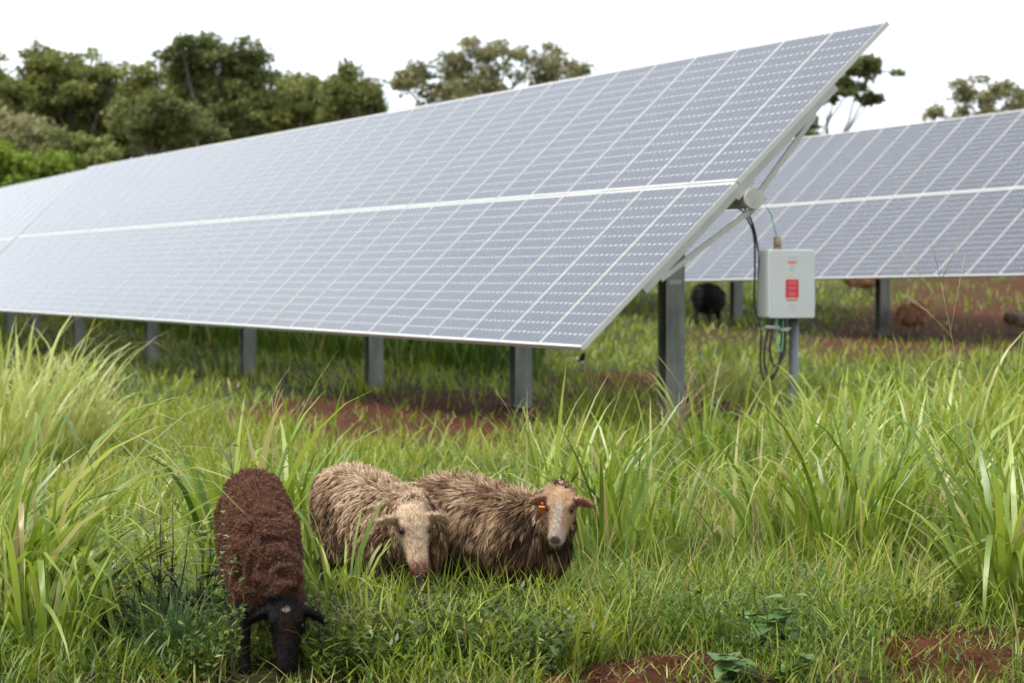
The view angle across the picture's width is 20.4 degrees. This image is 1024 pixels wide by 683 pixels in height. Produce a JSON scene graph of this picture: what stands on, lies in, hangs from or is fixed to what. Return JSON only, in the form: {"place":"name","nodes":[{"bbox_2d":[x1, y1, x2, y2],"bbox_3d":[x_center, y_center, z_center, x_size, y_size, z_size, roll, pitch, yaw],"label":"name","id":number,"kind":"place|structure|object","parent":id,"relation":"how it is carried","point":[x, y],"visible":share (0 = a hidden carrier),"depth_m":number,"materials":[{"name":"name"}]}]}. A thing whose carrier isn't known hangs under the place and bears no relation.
{"place":"outdoors","nodes":[
{"label":"outdoors","id":0,"kind":"place"},
{"bbox_2d":[0,277,1023,682],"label":"grass","id":1,"kind":"structure","parent":0,"point":[726,571],"depth_m":17.35,"materials":[{"name":"green plant"}]},
{"bbox_2d":[223,438,293,478],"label":"leafy weed","id":2,"kind":"object","parent":1,"relation":"on","point":[230,456],"visible":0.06,"depth_m":12.64,"materials":[{"name":"green plant"}]},
{"bbox_2d":[0,277,1023,682],"bbox_3d":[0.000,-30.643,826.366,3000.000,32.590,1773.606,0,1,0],"label":"ground","id":3,"kind":"structure","parent":0,"point":[990,315],"depth_m":35.32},
{"bbox_2d":[0,50,38,119],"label":"broadleaf tree","id":4,"kind":"object","parent":3,"relation":"on","point":[15,94],"visible":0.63,"depth_m":123.18,"materials":[{"name":"green plant"}]},
{"bbox_2d":[0,137,46,187],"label":"tall bush","id":5,"kind":"object","parent":3,"relation":"on","point":[16,167],"visible":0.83,"depth_m":83.09,"materials":[{"name":"green plant"}]},
{"bbox_2d":[0,106,67,156],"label":"tall bush","id":6,"kind":"object","parent":3,"relation":"on","point":[14,129],"visible":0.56,"depth_m":93.13,"materials":[{"name":"green plant"}]},
{"bbox_2d":[19,101,65,116],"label":"broadleaf tree","id":7,"kind":"object","parent":3,"relation":"on","point":[26,109],"visible":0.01,"depth_m":139.63,"materials":[{"name":"green plant"}]},
{"bbox_2d":[0,169,85,333],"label":"solar array","id":8,"kind":"object","parent":3,"relation":"on","point":[24,206],"visible":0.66,"depth_m":61.91,"materials":[{"name":"glass"}]},
{"bbox_2d":[0,312,104,464],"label":"tall grass clump","id":9,"kind":"object","parent":3,"relation":"on","point":[8,433],"visible":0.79,"depth_m":23.90,"materials":[{"name":"green plant"}]},
{"bbox_2d":[34,149,89,178],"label":"tall bush","id":10,"kind":"object","parent":3,"relation":"on","point":[53,163],"visible":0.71,"depth_m":86.39,"materials":[{"name":"green plant"}]},
{"bbox_2d":[10,38,130,143],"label":"broadleaf tree","id":11,"kind":"object","parent":3,"relation":"on","point":[76,91],"visible":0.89,"depth_m":127.39,"materials":[{"name":"green plant"}]},
{"bbox_2d":[33,124,123,169],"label":"tall bush","id":12,"kind":"object","parent":3,"relation":"on","point":[94,150],"visible":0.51,"depth_m":91.36,"materials":[{"name":"green plant"}]},
{"bbox_2d":[1,326,158,445],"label":"tall grass clump","id":13,"kind":"object","parent":3,"relation":"on","point":[99,426],"visible":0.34,"depth_m":26.44,"materials":[{"name":"green plant"}]},
{"bbox_2d":[2,302,170,453],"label":"tall grass clump","id":14,"kind":"object","parent":3,"relation":"on","point":[66,430],"visible":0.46,"depth_m":25.58,"materials":[{"name":"green plant"}]},
{"bbox_2d":[0,367,192,600],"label":"tall grass clump","id":15,"kind":"object","parent":3,"relation":"on","point":[8,502],"visible":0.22,"depth_m":12.21,"materials":[{"name":"green plant"}]},
{"bbox_2d":[0,507,195,670],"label":"tall grass clump","id":16,"kind":"object","parent":3,"relation":"on","point":[63,617],"visible":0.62,"depth_m":11.12,"materials":[{"name":"green plant"}]},
{"bbox_2d":[38,459,182,528],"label":"tall grass clump","id":17,"kind":"object","parent":3,"relation":"on","point":[133,500],"visible":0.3,"depth_m":17.43,"materials":[{"name":"green plant"}]},
{"bbox_2d":[99,136,159,161],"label":"broadleaf tree","id":18,"kind":"object","parent":3,"relation":"on","point":[126,157],"depth_m":140.07,"materials":[{"name":"green plant"}]},
{"bbox_2d":[99,556,165,660],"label":"branched weed","id":19,"kind":"object","parent":3,"relation":"on","point":[121,581],"visible":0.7,"depth_m":11.36,"materials":[{"name":"green plant"}]},
{"bbox_2d":[80,485,188,565],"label":"tall grass clump","id":20,"kind":"object","parent":3,"relation":"on","point":[163,526],"visible":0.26,"depth_m":15.60,"materials":[{"name":"green plant"}]},
{"bbox_2d":[101,59,192,158],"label":"broadleaf tree","id":21,"kind":"object","parent":3,"relation":"on","point":[145,79],"visible":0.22,"depth_m":132.99,"materials":[{"name":"green plant"}]},
{"bbox_2d":[123,487,190,641],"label":"branched weed","id":22,"kind":"object","parent":3,"relation":"on","point":[159,576],"visible":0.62,"depth_m":11.74,"materials":[{"name":"green plant"}]},
{"bbox_2d":[100,87,232,155],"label":"broadleaf tree","id":23,"kind":"object","parent":3,"relation":"on","point":[151,116],"visible":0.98,"depth_m":115.22,"materials":[{"name":"green plant"}]},
{"bbox_2d":[0,355,350,671],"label":"tall grass clump","id":24,"kind":"object","parent":3,"relation":"on","point":[65,544],"visible":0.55,"depth_m":11.64,"materials":[{"name":"green plant"}]},
{"bbox_2d":[89,566,264,675],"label":"sedge tuft","id":25,"kind":"object","parent":3,"relation":"on","point":[155,618],"visible":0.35,"depth_m":11.03,"materials":[{"name":"green plant"}]},
{"bbox_2d":[153,516,221,618],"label":"branched weed","id":26,"kind":"object","parent":3,"relation":"on","point":[212,572],"visible":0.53,"depth_m":11.93,"materials":[{"name":"green plant"}]},
{"bbox_2d":[158,79,244,152],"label":"broadleaf tree","id":27,"kind":"object","parent":3,"relation":"on","point":[193,145],"visible":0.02,"depth_m":138.97,"materials":[{"name":"green plant"}]},
{"bbox_2d":[150,29,292,146],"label":"broadleaf tree","id":28,"kind":"object","parent":3,"relation":"on","point":[228,92],"visible":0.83,"depth_m":123.31,"materials":[{"name":"green plant"}]},
{"bbox_2d":[216,495,249,681],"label":"leafy weed","id":29,"kind":"object","parent":3,"relation":"on","point":[240,618],"visible":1,"depth_m":10.75,"materials":[{"name":"green plant"}]},
{"bbox_2d":[97,346,389,603],"bbox_3d":[-1.326,0.706,13.305,1.324,1.360,1.672,-1,2,-43],"label":"tall grass clump","id":30,"kind":"object","parent":3,"relation":"on","point":[199,497],"visible":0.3,"depth_m":13.22,"materials":[{"name":"green plant"}]},
{"bbox_2d":[106,373,405,595],"bbox_3d":[-1.033,0.752,13.476,1.381,1.220,1.364,-1,1,-39],"label":"tall grass clump","id":31,"kind":"object","parent":3,"relation":"on","point":[307,539],"visible":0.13,"depth_m":13.43,"materials":[{"name":"green plant"}]},
{"bbox_2d":[212,466,332,678],"bbox_3d":[-0.981,0.906,11.341,0.403,0.781,1.341,0,1,-10],"label":"sheep","id":32,"kind":"object","parent":3,"relation":"on","point":[263,540],"visible":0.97,"depth_m":10.90},
{"bbox_2d":[237,71,311,137],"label":"broadleaf tree","id":33,"kind":"object","parent":3,"relation":"on","point":[249,116],"visible":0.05,"depth_m":139.38,"materials":[{"name":"green plant"}]},
{"bbox_2d":[272,367,290,470],"bbox_3d":[-1.134,0.681,14.072,0.099,1.124,0.136,0,1,0],"label":"grass seed head","id":34,"kind":"object","parent":3,"relation":"on","point":[273,413],"depth_m":14.01,"materials":[{"name":"plant"}]},
{"bbox_2d":[251,68,338,133],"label":"broadleaf tree","id":35,"kind":"object","parent":3,"relation":"on","point":[300,92],"visible":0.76,"depth_m":130.17,"materials":[{"name":"green plant"}]},
{"bbox_2d":[303,586,353,677],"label":"leafy weed","id":36,"kind":"object","parent":3,"relation":"on","point":[318,610],"visible":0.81,"depth_m":10.86,"materials":[{"name":"green plant"}]},
{"bbox_2d":[313,56,370,122],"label":"broadleaf tree","id":37,"kind":"object","parent":3,"relation":"on","point":[334,99],"visible":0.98,"depth_m":124.14,"materials":[{"name":"green plant"}]},
{"bbox_2d":[314,78,389,119],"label":"broadleaf tree","id":38,"kind":"object","parent":3,"relation":"on","point":[360,115],"depth_m":138.74,"materials":[{"name":"green plant"}]},
{"bbox_2d":[324,579,382,645],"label":"leafy weed","id":39,"kind":"object","parent":3,"relation":"on","point":[375,618],"visible":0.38,"depth_m":11.01,"materials":[{"name":"green plant"}]},
{"bbox_2d":[301,491,408,605],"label":"tall grass clump","id":40,"kind":"object","parent":3,"relation":"on","point":[317,582],"visible":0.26,"depth_m":11.99,"materials":[{"name":"green plant"}]},
{"bbox_2d":[349,75,389,116],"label":"broadleaf tree","id":41,"kind":"object","parent":3,"relation":"on","point":[370,91],"visible":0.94,"depth_m":124.65,"materials":[{"name":"green plant"}]},
{"bbox_2d":[306,459,452,595],"bbox_3d":[-0.532,0.894,12.333,0.478,0.719,1.482,0,1,-18],"label":"sheep","id":42,"kind":"object","parent":3,"relation":"on","point":[411,522],"visible":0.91,"depth_m":12.23},
{"bbox_2d":[408,573,455,624],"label":"leafy weed","id":43,"kind":"object","parent":3,"relation":"on","point":[425,604],"visible":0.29,"depth_m":11.26,"materials":[{"name":"green plant"}]},
{"bbox_2d":[388,453,483,482],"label":"tall grass clump","id":44,"kind":"object","parent":3,"relation":"on","point":[427,464],"visible":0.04,"depth_m":16.68,"materials":[{"name":"green plant"}]},
{"bbox_2d":[0,21,889,424],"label":"solar array","id":45,"kind":"object","parent":3,"relation":"on","point":[578,213],"visible":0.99,"depth_m":32.01,"materials":[{"name":"glass"}]},
{"bbox_2d":[739,209,764,380],"bbox_3d":[2.080,-0.436,25.522,0.187,1.566,0.634,-1,2,-43],"label":"cable","id":46,"kind":"object","parent":45,"relation":"hanging from","point":[754,306],"visible":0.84,"depth_m":25.33,"materials":[{"name":"black rubber"}]},
{"bbox_2d":[744,209,759,288],"bbox_3d":[2.047,-0.733,25.506,0.458,1.036,0.140,1,1,30],"label":"cable","id":47,"kind":"object","parent":45,"relation":"hanging from","point":[754,230],"visible":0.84,"depth_m":25.43,"materials":[{"name":"black rubber"}]},
{"bbox_2d":[465,599,502,631],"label":"leafy weed","id":48,"kind":"object","parent":3,"relation":"on","point":[499,609],"visible":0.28,"depth_m":11.20,"materials":[{"name":"green plant"}]},
{"bbox_2d":[386,34,596,106],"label":"broadleaf tree","id":49,"kind":"object","parent":3,"relation":"on","point":[458,63],"visible":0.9,"depth_m":117.29,"materials":[{"name":"green plant"}]},
{"bbox_2d":[407,467,596,599],"bbox_3d":[-0.065,0.904,12.441,0.467,0.705,1.260,-1,1,-40],"label":"sheep","id":50,"kind":"object","parent":3,"relation":"on","point":[492,518],"visible":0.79,"depth_m":12.18},
{"bbox_2d":[451,430,570,489],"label":"tall grass clump","id":51,"kind":"object","parent":3,"relation":"on","point":[487,469],"visible":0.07,"depth_m":17.63,"materials":[{"name":"green plant"}]},
{"bbox_2d":[496,391,534,438],"bbox_3d":[0.017,0.724,15.812,0.221,0.909,0.272,0,1,0],"label":"grass seed head","id":52,"kind":"object","parent":3,"relation":"on","point":[521,417],"depth_m":15.82,"materials":[{"name":"plant"}]},
{"bbox_2d":[81,568,973,682],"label":"ground cover","id":53,"kind":"object","parent":3,"relation":"on","point":[552,665],"visible":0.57,"depth_m":10.96,"materials":[{"name":"green plant"}]},
{"bbox_2d":[427,369,631,552],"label":"tall grass clump","id":54,"kind":"object","parent":3,"relation":"on","point":[558,439],"visible":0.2,"depth_m":14.67,"materials":[{"name":"green plant"}]},
{"bbox_2d":[454,367,698,566],"bbox_3d":[0.290,0.702,14.844,1.364,1.182,1.345,0,1,0],"label":"tall grass clump","id":55,"kind":"object","parent":3,"relation":"on","point":[578,473],"visible":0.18,"depth_m":14.93,"materials":[{"name":"green plant"}]},
{"bbox_2d":[582,500,622,583],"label":"dry stalk","id":56,"kind":"object","parent":3,"relation":"on","point":[609,543],"visible":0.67,"depth_m":13.26,"materials":[{"name":"plant"}]},
{"bbox_2d":[497,388,773,575],"bbox_3d":[0.531,0.723,14.506,1.343,1.000,1.469,1,1,39],"label":"tall grass clump","id":57,"kind":"object","parent":3,"relation":"on","point":[606,511],"visible":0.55,"depth_m":14.44,"materials":[{"name":"green plant"}]},
{"bbox_2d":[582,384,751,552],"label":"tall grass clump","id":58,"kind":"object","parent":3,"relation":"on","point":[670,525],"visible":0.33,"depth_m":15.47,"materials":[{"name":"green plant"}]},
{"bbox_2d":[657,357,722,547],"bbox_3d":[0.929,0.644,14.995,0.352,1.126,0.273,0,1,18],"label":"grass seed head","id":59,"kind":"object","parent":3,"relation":"on","point":[683,415],"depth_m":15.01,"materials":[{"name":"plant"}]},
{"bbox_2d":[675,494,715,608],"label":"dry stalk","id":60,"kind":"object","parent":3,"relation":"on","point":[695,545],"visible":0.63,"depth_m":12.61,"materials":[{"name":"plant"}]},
{"bbox_2d":[690,282,726,325],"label":"sheep","id":61,"kind":"object","parent":3,"relation":"on","point":[708,299],"visible":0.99,"depth_m":55.52},
{"bbox_2d":[631,355,794,468],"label":"tall grass clump","id":62,"kind":"object","parent":3,"relation":"on","point":[706,431],"visible":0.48,"depth_m":21.42,"materials":[{"name":"green plant"}]},
{"bbox_2d":[685,338,768,402],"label":"tall grass clump","id":63,"kind":"object","parent":3,"relation":"on","point":[719,383],"visible":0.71,"depth_m":30.88,"materials":[{"name":"green plant"}]},
{"bbox_2d":[707,652,757,682],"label":"broadleaf seedling","id":64,"kind":"object","parent":3,"relation":"on","point":[728,666],"visible":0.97,"depth_m":10.83,"materials":[{"name":"green plant"}]},
{"bbox_2d":[734,447,784,561],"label":"dry stalk","id":65,"kind":"object","parent":3,"relation":"on","point":[759,531],"visible":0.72,"depth_m":14.22,"materials":[{"name":"plant"}]},
{"bbox_2d":[633,389,898,558],"bbox_3d":[1.249,0.750,15.123,1.320,0.990,1.101,-1,2,-44],"label":"tall grass clump","id":66,"kind":"object","parent":3,"relation":"on","point":[734,493],"visible":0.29,"depth_m":15.19,"materials":[{"name":"green plant"}]},
{"bbox_2d":[744,583,809,649],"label":"broadleaf seedling","id":67,"kind":"object","parent":3,"relation":"on","point":[780,598],"visible":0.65,"depth_m":11.20,"materials":[{"name":"green plant"}]},
{"bbox_2d":[652,386,917,568],"bbox_3d":[1.434,0.710,14.673,1.335,1.065,1.098,0,1,-24],"label":"tall grass clump","id":68,"kind":"object","parent":3,"relation":"on","point":[733,500],"visible":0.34,"depth_m":14.60,"materials":[{"name":"green plant"}]},
{"bbox_2d":[758,237,814,428],"bbox_3d":[2.437,0.085,25.347,0.465,2.035,0.254,0,1,-20],"label":"combiner box","id":69,"kind":"object","parent":3,"relation":"on","point":[786,283],"visible":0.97,"depth_m":25.25,"materials":[{"name":"grey metal"}]},
{"bbox_2d":[766,207,777,236],"bbox_3d":[2.312,-1.057,25.288,0.116,0.285,0.026,0,1,-11],"label":"cable","id":70,"kind":"object","parent":69,"relation":"attached to","point":[772,221],"visible":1,"depth_m":25.28,"materials":[{"name":"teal plastic"}]},
{"bbox_2d":[763,318,781,376],"bbox_3d":[2.317,0.055,25.258,0.194,0.531,0.022,0,1,-20],"label":"cable","id":71,"kind":"object","parent":69,"relation":"hanging from","point":[764,351],"visible":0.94,"depth_m":25.23,"materials":[{"name":"black rubber"}]},
{"bbox_2d":[770,318,783,379],"bbox_3d":[2.345,0.065,25.268,0.154,0.553,0.020,0,1,-20],"label":"cable","id":72,"kind":"object","parent":69,"relation":"hanging from","point":[771,378],"visible":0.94,"depth_m":25.27,"materials":[{"name":"black rubber"}]},
{"bbox_2d":[769,318,786,365],"bbox_3d":[2.360,0.006,25.272,0.173,0.434,0.022,0,1,-20],"label":"cable","id":73,"kind":"object","parent":69,"relation":"hanging from","point":[770,343],"visible":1,"depth_m":25.25,"materials":[{"name":"rubber"}]},
{"bbox_2d":[775,318,783,351],"bbox_3d":[2.376,-0.058,25.256,0.082,0.306,0.012,0,1,-20],"label":"cable","id":74,"kind":"object","parent":69,"relation":"hanging from","point":[777,334],"visible":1,"depth_m":25.25,"materials":[{"name":"green plastic"}]},
{"bbox_2d":[767,249,814,317],"bbox_3d":[2.479,-0.510,25.241,0.450,0.610,0.048,0,1,-20],"label":"door","id":75,"kind":"structure","parent":69,"relation":"in","point":[790,273],"depth_m":25.22,"materials":[{"name":"white metal"}]},
{"bbox_2d":[765,649,818,679],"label":"broadleaf seedling","id":76,"kind":"object","parent":3,"relation":"on","point":[783,668],"visible":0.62,"depth_m":10.74,"materials":[{"name":"green plant"}]},
{"bbox_2d":[588,626,1023,682],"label":"soil clods","id":77,"kind":"object","parent":3,"relation":"on","point":[597,679],"visible":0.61,"depth_m":11.19,"materials":[{"name":"brown soil"}]},
{"bbox_2d":[725,367,914,475],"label":"tall grass clump","id":78,"kind":"object","parent":3,"relation":"on","point":[809,429],"visible":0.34,"depth_m":20.45,"materials":[{"name":"green plant"}]},
{"bbox_2d":[622,109,1023,334],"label":"solar array","id":79,"kind":"object","parent":3,"relation":"on","point":[859,204],"visible":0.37,"depth_m":50.78,"materials":[{"name":"glass"}]},
{"bbox_2d":[706,357,971,579],"bbox_3d":[1.676,0.698,14.243,1.429,1.246,1.474,0,1,0],"label":"tall grass clump","id":80,"kind":"object","parent":3,"relation":"on","point":[892,481],"visible":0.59,"depth_m":14.15,"materials":[{"name":"green plant"}]},
{"bbox_2d":[793,52,906,137],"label":"broadleaf tree","id":81,"kind":"object","parent":3,"relation":"on","point":[864,66],"visible":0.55,"depth_m":104.61,"materials":[{"name":"green plant"}]},
{"bbox_2d":[842,279,874,294],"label":"sheep","id":82,"kind":"object","parent":3,"relation":"on","point":[867,284],"visible":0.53,"depth_m":65.86},
{"bbox_2d":[769,332,974,454],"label":"tall grass clump","id":83,"kind":"object","parent":3,"relation":"on","point":[818,409],"visible":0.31,"depth_m":22.10,"materials":[{"name":"green plant"}]},
{"bbox_2d":[757,384,1003,568],"bbox_3d":[1.841,0.686,14.509,1.401,1.172,1.473,-1,2,-44],"label":"tall grass clump","id":84,"kind":"object","parent":3,"relation":"on","point":[927,497],"visible":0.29,"depth_m":14.55,"materials":[{"name":"green plant"}]},
{"bbox_2d":[892,302,927,334],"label":"sheep","id":85,"kind":"object","parent":3,"relation":"on","point":[910,314],"visible":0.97,"depth_m":50.77},
{"bbox_2d":[817,379,1023,543],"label":"tall grass clump","id":86,"kind":"object","parent":3,"relation":"on","point":[964,440],"visible":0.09,"depth_m":15.73,"materials":[{"name":"green plant"}]},
{"bbox_2d":[836,406,1023,565],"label":"tall grass clump","id":87,"kind":"object","parent":3,"relation":"on","point":[1002,481],"visible":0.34,"depth_m":12.96,"materials":[{"name":"green plant"}]},
{"bbox_2d":[837,332,1023,463],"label":"tall grass clump","id":88,"kind":"object","parent":3,"relation":"on","point":[943,412],"visible":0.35,"depth_m":20.91,"materials":[{"name":"green plant"}]},
{"bbox_2d":[847,336,1023,627],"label":"tall grass clump","id":89,"kind":"object","parent":3,"relation":"on","point":[1004,539],"visible":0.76,"depth_m":12.36,"materials":[{"name":"green plant"}]},
{"bbox_2d":[898,207,980,530],"bbox_3d":[2.189,0.235,14.515,0.411,1.863,0.293,0,1,-23],"label":"grass seed head","id":90,"kind":"object","parent":3,"relation":"on","point":[948,331],"depth_m":14.51,"materials":[{"name":"plant"}]},
{"bbox_2d":[859,384,1023,562],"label":"tall grass clump","id":91,"kind":"object","parent":3,"relation":"on","point":[945,444],"visible":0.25,"depth_m":14.71,"materials":[{"name":"green plant"}]},
{"bbox_2d":[911,337,1023,451],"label":"tall grass clump","id":92,"kind":"object","parent":3,"relation":"on","point":[994,392],"visible":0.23,"depth_m":22.02,"materials":[{"name":"green plant"}]},
{"bbox_2d":[921,73,1023,121],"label":"broadleaf tree","id":93,"kind":"object","parent":3,"relation":"on","point":[965,94],"visible":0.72,"depth_m":128.30,"materials":[{"name":"green plant"}]},
{"bbox_2d":[1003,310,1023,333],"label":"sheep","id":94,"kind":"object","parent":3,"relation":"on","point":[1013,318],"visible":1,"depth_m":49.96},
{"bbox_2d":[0,0,1023,158],"label":"sky","id":95,"kind":"structure","parent":0,"point":[935,42],"materials":[{"name":"white"}]},
{"bbox_2d":[576,352,585,371],"bbox_3d":[0.976,0.284,39.999,0.105,0.287,0.290,0,1,-20],"label":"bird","id":96,"kind":"object","parent":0,"point":[581,358],"visible":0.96,"depth_m":39.96}
]}

